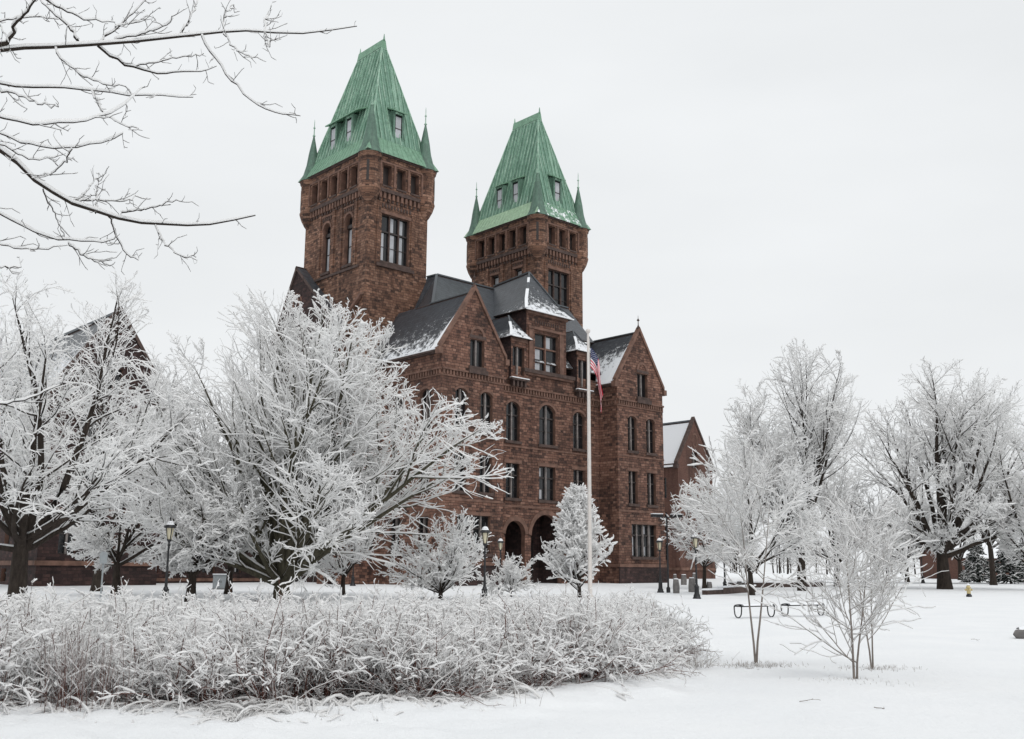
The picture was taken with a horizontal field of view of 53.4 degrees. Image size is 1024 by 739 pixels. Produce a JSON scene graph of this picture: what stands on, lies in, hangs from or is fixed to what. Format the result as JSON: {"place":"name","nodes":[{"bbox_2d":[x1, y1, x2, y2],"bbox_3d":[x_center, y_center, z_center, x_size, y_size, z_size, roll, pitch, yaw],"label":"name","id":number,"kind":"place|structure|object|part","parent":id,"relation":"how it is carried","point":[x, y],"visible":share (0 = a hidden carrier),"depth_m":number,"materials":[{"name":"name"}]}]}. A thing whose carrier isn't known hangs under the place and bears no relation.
{"place":"outdoors","nodes":[
{"label":"outdoors","id":0,"kind":"place"},
{"bbox_2d":[0,572,1023,738],"bbox_3d":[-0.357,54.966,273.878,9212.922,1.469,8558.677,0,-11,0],"label":"snow ground","id":1,"kind":"structure","parent":0,"point":[966,685],"depth_m":13.53,"materials":[{"name":"white snow"}]},
{"bbox_2d":[0,640,75,703],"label":"shrub","id":2,"kind":"object","parent":1,"relation":"on","point":[32,681],"visible":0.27,"depth_m":11.28,"materials":[{"name":"plant"}]},
{"bbox_2d":[0,290,91,523],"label":"tree","id":3,"kind":"object","parent":1,"relation":"on","point":[19,357],"visible":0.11,"depth_m":71.23,"materials":[{"name":"white plant"}]},
{"bbox_2d":[10,613,153,712],"bbox_3d":[-4.600,3.227,11.112,1.221,1.152,1.138,-8,-14,35],"label":"grass clump","id":4,"kind":"object","parent":1,"relation":"on","point":[77,676],"visible":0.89,"depth_m":11.02,"materials":[{"name":"dry grass"},{"name":"snow"}]},
{"bbox_2d":[0,306,173,585],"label":"stone building","id":5,"kind":"structure","parent":1,"relation":"on","point":[48,559],"depth_m":79.55,"materials":[{"name":"stone"}]},
{"bbox_2d":[99,552,107,604],"bbox_3d":[-14.570,7.615,36.177,0.280,2.270,0.090,1,-11,-6],"label":"sign","id":6,"kind":"object","parent":1,"relation":"on","point":[103,557],"visible":0.9,"depth_m":36.29,"materials":[{"name":"grey metal"}]},
{"bbox_2d":[0,288,216,590],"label":"tree","id":7,"kind":"object","parent":1,"relation":"on","point":[96,579],"visible":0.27,"depth_m":65.68,"materials":[{"name":"white plant"}]},
{"bbox_2d":[0,266,223,604],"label":"tree","id":8,"kind":"object","parent":1,"relation":"on","point":[23,530],"visible":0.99,"depth_m":41.51,"materials":[{"name":"white plant"}]},
{"bbox_2d":[44,426,198,594],"bbox_3d":[-21.526,7.777,57.394,10.117,10.310,7.607,0,-11,0],"label":"tree","id":9,"kind":"object","parent":1,"relation":"on","point":[93,546],"visible":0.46,"depth_m":56.46,"materials":[{"name":"white plant"}]},
{"bbox_2d":[162,517,175,602],"bbox_3d":[-15.264,8.501,45.190,0.540,3.910,0.540,0,-11,0],"label":"street lamp","id":10,"kind":"object","parent":1,"relation":"on","point":[169,526],"visible":0.87,"depth_m":45.27,"materials":[{"name":"black metal"}]},
{"bbox_2d":[0,0,356,414],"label":"tree","id":11,"kind":"object","parent":1,"relation":"on","point":[5,46],"visible":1,"depth_m":7.26,"materials":[{"name":"white plant"}]},
{"bbox_2d":[136,460,286,601],"bbox_3d":[-14.740,7.912,49.292,6.989,7.136,6.179,-9,-14,38],"label":"tree","id":12,"kind":"object","parent":1,"relation":"on","point":[191,568],"visible":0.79,"depth_m":48.21,"materials":[{"name":"white plant"}]},
{"bbox_2d":[156,510,271,582],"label":"brick passage","id":13,"kind":"object","parent":1,"relation":"on","point":[202,576],"visible":0.17,"depth_m":90.62,"materials":[{"name":"brick"}]},
{"bbox_2d":[151,436,279,593],"bbox_3d":[-17.070,8.681,61.144,8.930,9.988,7.748,4,-12,-17],"label":"tree","id":14,"kind":"object","parent":1,"relation":"on","point":[230,569],"visible":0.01,"depth_m":60.60,"materials":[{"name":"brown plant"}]},
{"bbox_2d":[212,574,226,589],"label":"utility cabinet","id":15,"kind":"object","parent":1,"relation":"on","point":[221,581],"visible":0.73,"depth_m":70.16,"materials":[{"name":"grey metal"}]},
{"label":"door","id":16,"kind":"part","parent":15,"relation":"part of","materials":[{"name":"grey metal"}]},
{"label":"door","id":17,"kind":"part","parent":15,"relation":"part of","materials":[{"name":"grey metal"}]},
{"bbox_2d":[111,285,513,599],"bbox_3d":[-10.776,3.782,52.535,17.937,16.510,17.519,11,-15,-43],"label":"tree","id":18,"kind":"object","parent":1,"relation":"on","point":[314,469],"visible":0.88,"depth_m":50.23,"materials":[{"name":"white plant"}]},
{"bbox_2d":[0,646,701,724],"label":"flattened grass","id":19,"kind":"structure","parent":1,"relation":"on","point":[234,711],"depth_m":11.22,"materials":[{"name":"plant"}]},
{"bbox_2d":[350,557,355,585],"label":"street lamp","id":20,"kind":"object","parent":1,"relation":"on","point":[352,583],"visible":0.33,"depth_m":82.16,"materials":[{"name":"black metal"}]},
{"bbox_2d":[307,496,413,594],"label":"tree","id":21,"kind":"object","parent":1,"relation":"on","point":[333,565],"visible":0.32,"depth_m":60.68,"materials":[{"name":"white plant"}]},
{"bbox_2d":[0,561,721,714],"bbox_3d":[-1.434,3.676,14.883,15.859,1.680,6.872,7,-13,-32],"label":"shrub bed","id":22,"kind":"object","parent":1,"relation":"on","point":[274,657],"visible":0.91,"depth_m":12.32,"materials":[{"name":"white plant"}]},
{"bbox_2d":[369,629,469,695],"bbox_3d":[-1.161,3.618,12.364,1.181,0.912,0.893,-5,-12,25],"label":"shrub","id":23,"kind":"object","parent":1,"relation":"on","point":[383,674],"visible":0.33,"depth_m":12.24,"materials":[{"name":"plant"}]},
{"bbox_2d":[374,506,493,599],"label":"tree","id":24,"kind":"object","parent":1,"relation":"on","point":[450,575],"visible":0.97,"depth_m":54.33,"materials":[{"name":"white plant"}]},
{"bbox_2d":[267,34,666,585],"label":"stone building","id":25,"kind":"structure","parent":1,"relation":"on","point":[502,335],"depth_m":100.65,"materials":[{"name":"red stone"}]},
{"bbox_2d":[480,523,490,603],"bbox_3d":[-1.310,9.349,49.118,0.540,3.910,0.540,0,-11,0],"label":"street lamp","id":26,"kind":"object","parent":1,"relation":"on","point":[485,531],"visible":0.87,"depth_m":49.18,"materials":[{"name":"black metal"}]},
{"bbox_2d":[497,536,503,589],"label":"street lamp","id":27,"kind":"object","parent":1,"relation":"on","point":[500,541],"visible":0.65,"depth_m":74.77,"materials":[{"name":"black metal"}]},
{"bbox_2d":[477,553,539,596],"bbox_3d":[-0.128,12.040,59.190,3.130,2.878,3.204,-8,-14,38],"label":"shrub","id":28,"kind":"object","parent":1,"relation":"on","point":[512,576],"visible":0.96,"depth_m":58.61,"materials":[{"name":"white plant"}]},
{"bbox_2d":[535,482,617,597],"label":"tree","id":29,"kind":"object","parent":1,"relation":"on","point":[571,529],"visible":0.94,"depth_m":58.55,"materials":[{"name":"white plant"}]},
{"bbox_2d":[586,329,593,598],"bbox_3d":[4.242,5.077,56.083,0.360,15.059,0.351,0,-11,0],"label":"flagpole","id":30,"kind":"object","parent":1,"relation":"on","point":[589,507],"visible":0.86,"depth_m":55.87,"materials":[{"name":"metal"}]},
{"bbox_2d":[591,348,602,409],"bbox_3d":[4.735,0.582,56.914,0.667,3.751,0.404,0,-11,0],"label":"flag","id":31,"kind":"object","parent":30,"relation":"hanging from","point":[595,365],"visible":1,"depth_m":57.06,"materials":[{"name":"fabric"}]},
{"bbox_2d":[656,535,663,592],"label":"street lamp","id":32,"kind":"object","parent":1,"relation":"on","point":[659,541],"visible":0.99,"depth_m":69.69,"materials":[{"name":"black metal"}]},
{"bbox_2d":[651,513,682,592],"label":"light pole","id":33,"kind":"object","parent":1,"relation":"on","point":[658,515],"visible":0.93,"depth_m":70.02,"materials":[{"name":"black metal"}]},
{"bbox_2d":[673,578,679,592],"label":"granite block","id":34,"kind":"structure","parent":1,"relation":"on","point":[676,587],"depth_m":68.36,"materials":[{"name":"grey stone"}]},
{"bbox_2d":[681,574,686,584],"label":"granite block","id":35,"kind":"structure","parent":1,"relation":"on","point":[683,579],"depth_m":93.90,"materials":[{"name":"grey stone"}]},
{"bbox_2d":[663,417,715,578],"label":"brick building","id":36,"kind":"structure","parent":1,"relation":"on","point":[679,437],"depth_m":130.37,"materials":[{"name":"brick"}]},
{"bbox_2d":[688,577,694,591],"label":"granite block","id":37,"kind":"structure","parent":1,"relation":"on","point":[691,584],"depth_m":70.33,"materials":[{"name":"grey stone"}]},
{"bbox_2d":[691,531,700,598],"bbox_3d":[10.466,11.094,57.962,0.540,3.910,0.540,0,-11,0],"label":"street lamp","id":38,"kind":"object","parent":1,"relation":"on","point":[696,586],"visible":0.76,"depth_m":57.83,"materials":[{"name":"black metal"}]},
{"bbox_2d":[661,462,743,588],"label":"tree","id":39,"kind":"object","parent":1,"relation":"on","point":[679,528],"visible":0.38,"depth_m":79.55,"materials":[{"name":"white plant"}]},
{"bbox_2d":[679,647,737,668],"bbox_3d":[3.321,4.963,17.609,1.168,0.364,0.705,3,-11,-13],"label":"grass clump","id":40,"kind":"object","parent":1,"relation":"on","point":[706,663],"visible":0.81,"depth_m":17.54,"materials":[{"name":"plant"}]},
{"bbox_2d":[707,581,711,587],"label":"granite block","id":41,"kind":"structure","parent":1,"relation":"on","point":[709,584],"depth_m":78.18,"materials":[{"name":"grey stone"}]},
{"bbox_2d":[701,588,722,594],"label":"wall","id":42,"kind":"structure","parent":1,"relation":"on","point":[708,591],"depth_m":64.99,"materials":[{"name":"stone"}]},
{"bbox_2d":[721,540,726,585],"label":"street lamp","id":43,"kind":"object","parent":1,"relation":"on","point":[724,583],"visible":0.16,"depth_m":69.49,"materials":[{"name":"black metal"}]},
{"bbox_2d":[717,584,755,593],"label":"wall","id":44,"kind":"structure","parent":1,"relation":"on","point":[729,589],"depth_m":68.18,"materials":[{"name":"stone"}]},
{"bbox_2d":[670,433,829,663],"bbox_3d":[4.301,3.307,18.375,2.884,4.480,2.388,0,-11,0],"label":"sapling","id":45,"kind":"object","parent":1,"relation":"on","point":[715,509],"visible":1,"depth_m":18.38,"materials":[{"name":"white plant"}]},
{"bbox_2d":[734,603,774,617],"bbox_3d":[8.682,8.621,36.447,2.046,0.496,0.400,8,-13,-34],"label":"bench","id":46,"kind":"object","parent":1,"relation":"on","point":[747,605],"visible":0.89,"depth_m":36.22,"materials":[{"name":"black metal"}]},
{"bbox_2d":[702,660,807,668],"bbox_3d":[4.377,5.160,17.893,1.771,0.100,1.167,2,-11,-9],"label":"grass clump","id":47,"kind":"object","parent":1,"relation":"on","point":[759,664],"visible":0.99,"depth_m":17.78,"materials":[{"name":"plant"}]},
{"bbox_2d":[681,428,829,594],"bbox_3d":[15.521,9.274,65.438,8.624,10.833,8.208,-5,-12,25],"label":"tree","id":48,"kind":"object","parent":1,"relation":"on","point":[795,541],"visible":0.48,"depth_m":64.71,"materials":[{"name":"white plant"}]},
{"bbox_2d":[728,581,822,587],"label":"wall","id":49,"kind":"structure","parent":1,"relation":"on","point":[759,584],"depth_m":86.46,"materials":[{"name":"stone"}]},
{"bbox_2d":[714,337,874,590],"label":"tree","id":50,"kind":"object","parent":1,"relation":"on","point":[829,423],"visible":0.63,"depth_m":77.64,"materials":[{"name":"white plant"}]},
{"bbox_2d":[780,602,824,615],"bbox_3d":[10.829,8.926,37.921,2.290,0.496,0.400,8,-13,-32],"label":"bench","id":51,"kind":"object","parent":1,"relation":"on","point":[798,604],"visible":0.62,"depth_m":37.59,"materials":[{"name":"black metal"}]},
{"bbox_2d":[749,493,939,678],"bbox_3d":[5.387,3.421,15.516,2.800,3.162,2.450,9,-14,-38],"label":"sapling","id":52,"kind":"object","parent":1,"relation":"on","point":[883,563],"visible":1,"depth_m":15.54,"materials":[{"name":"white plant"}]},
{"bbox_2d":[784,444,904,586],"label":"tree","id":53,"kind":"object","parent":1,"relation":"on","point":[829,485],"visible":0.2,"depth_m":91.30,"materials":[{"name":"white plant"}]},
{"bbox_2d":[808,675,913,685],"bbox_3d":[4.961,4.608,15.077,1.782,0.102,1.289,0,-11,0],"label":"grass clump","id":54,"kind":"object","parent":1,"relation":"on","point":[848,678],"visible":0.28,"depth_m":15.09,"materials":[{"name":"plant"}]},
{"bbox_2d":[715,520,1021,574],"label":"wood","id":55,"kind":"object","parent":1,"relation":"on","point":[783,561],"visible":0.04,"depth_m":272.35,"materials":[{"name":"white plant"}]},
{"bbox_2d":[802,477,948,668],"bbox_3d":[6.019,3.632,17.547,1.953,3.540,2.087,7,-13,-29],"label":"sapling","id":56,"kind":"object","parent":1,"relation":"on","point":[883,508],"visible":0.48,"depth_m":17.54,"materials":[{"name":"white plant"}]},
{"bbox_2d":[824,662,927,671],"bbox_3d":[6.229,5.041,17.233,1.876,0.102,1.204,7,-13,-32],"label":"grass clump","id":57,"kind":"object","parent":1,"relation":"on","point":[840,667],"visible":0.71,"depth_m":17.14,"materials":[{"name":"plant"}]},
{"bbox_2d":[848,471,936,581],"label":"tree","id":58,"kind":"object","parent":1,"relation":"on","point":[902,549],"visible":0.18,"depth_m":115.69,"materials":[{"name":"white plant"}]},
{"bbox_2d":[919,549,924,582],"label":"street lamp","id":59,"kind":"object","parent":1,"relation":"on","point":[922,581],"visible":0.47,"depth_m":109.87,"materials":[{"name":"black metal"}]},
{"bbox_2d":[839,355,1023,588],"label":"tree","id":60,"kind":"object","parent":1,"relation":"on","point":[948,535],"visible":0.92,"depth_m":84.23,"materials":[{"name":"white plant"}]},
{"bbox_2d":[914,473,999,579],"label":"tree","id":61,"kind":"object","parent":1,"relation":"on","point":[958,557],"visible":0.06,"depth_m":132.40,"materials":[{"name":"white plant"}]},
{"bbox_2d":[916,538,1008,578],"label":"house","id":62,"kind":"structure","parent":1,"relation":"on","point":[928,559],"depth_m":146.56,"materials":[{"name":"red brick"}]},
{"bbox_2d":[965,583,971,596],"bbox_3d":[28.922,13.993,64.519,0.450,0.880,0.391,0,-11,0],"label":"fire hydrant","id":63,"kind":"object","parent":1,"relation":"on","point":[968,589],"visible":1,"depth_m":64.46,"materials":[{"name":"yellow metal"}]},
{"bbox_2d":[916,379,1023,584],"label":"tree","id":64,"kind":"object","parent":1,"relation":"on","point":[993,580],"visible":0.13,"depth_m":102.26,"materials":[{"name":"white plant"}]},
{"bbox_2d":[959,537,998,582],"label":"conifer","id":65,"kind":"object","parent":1,"relation":"on","point":[977,570],"visible":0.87,"depth_m":115.54,"materials":[{"name":"green plant"}]},
{"bbox_2d":[957,410,1023,565],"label":"tree","id":66,"kind":"object","parent":1,"relation":"on","point":[1005,546],"visible":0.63,"depth_m":84.25,"materials":[{"name":"white plant"}]},
{"bbox_2d":[988,536,1023,583],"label":"conifer","id":67,"kind":"object","parent":1,"relation":"on","point":[1014,575],"visible":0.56,"depth_m":109.35,"materials":[{"name":"green plant"}]},
{"bbox_2d":[1013,626,1023,638],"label":"boulder","id":68,"kind":"object","parent":1,"relation":"on","point":[1018,633],"visible":0.96,"depth_m":25.62,"materials":[{"name":"grey stone"}]},
{"bbox_2d":[1015,541,1023,582],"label":"conifer","id":69,"kind":"object","parent":1,"relation":"on","point":[1022,555],"visible":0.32,"depth_m":117.69,"materials":[{"name":"green plant"}]},
{"bbox_2d":[0,0,1023,572],"label":"sky","id":70,"kind":"structure","parent":0,"point":[754,177],"materials":[{"name":"white"}]},
{"bbox_2d":[833,582,1023,583],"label":"road","id":71,"kind":"structure","parent":0,"point":[986,583],"depth_m":109.28,"materials":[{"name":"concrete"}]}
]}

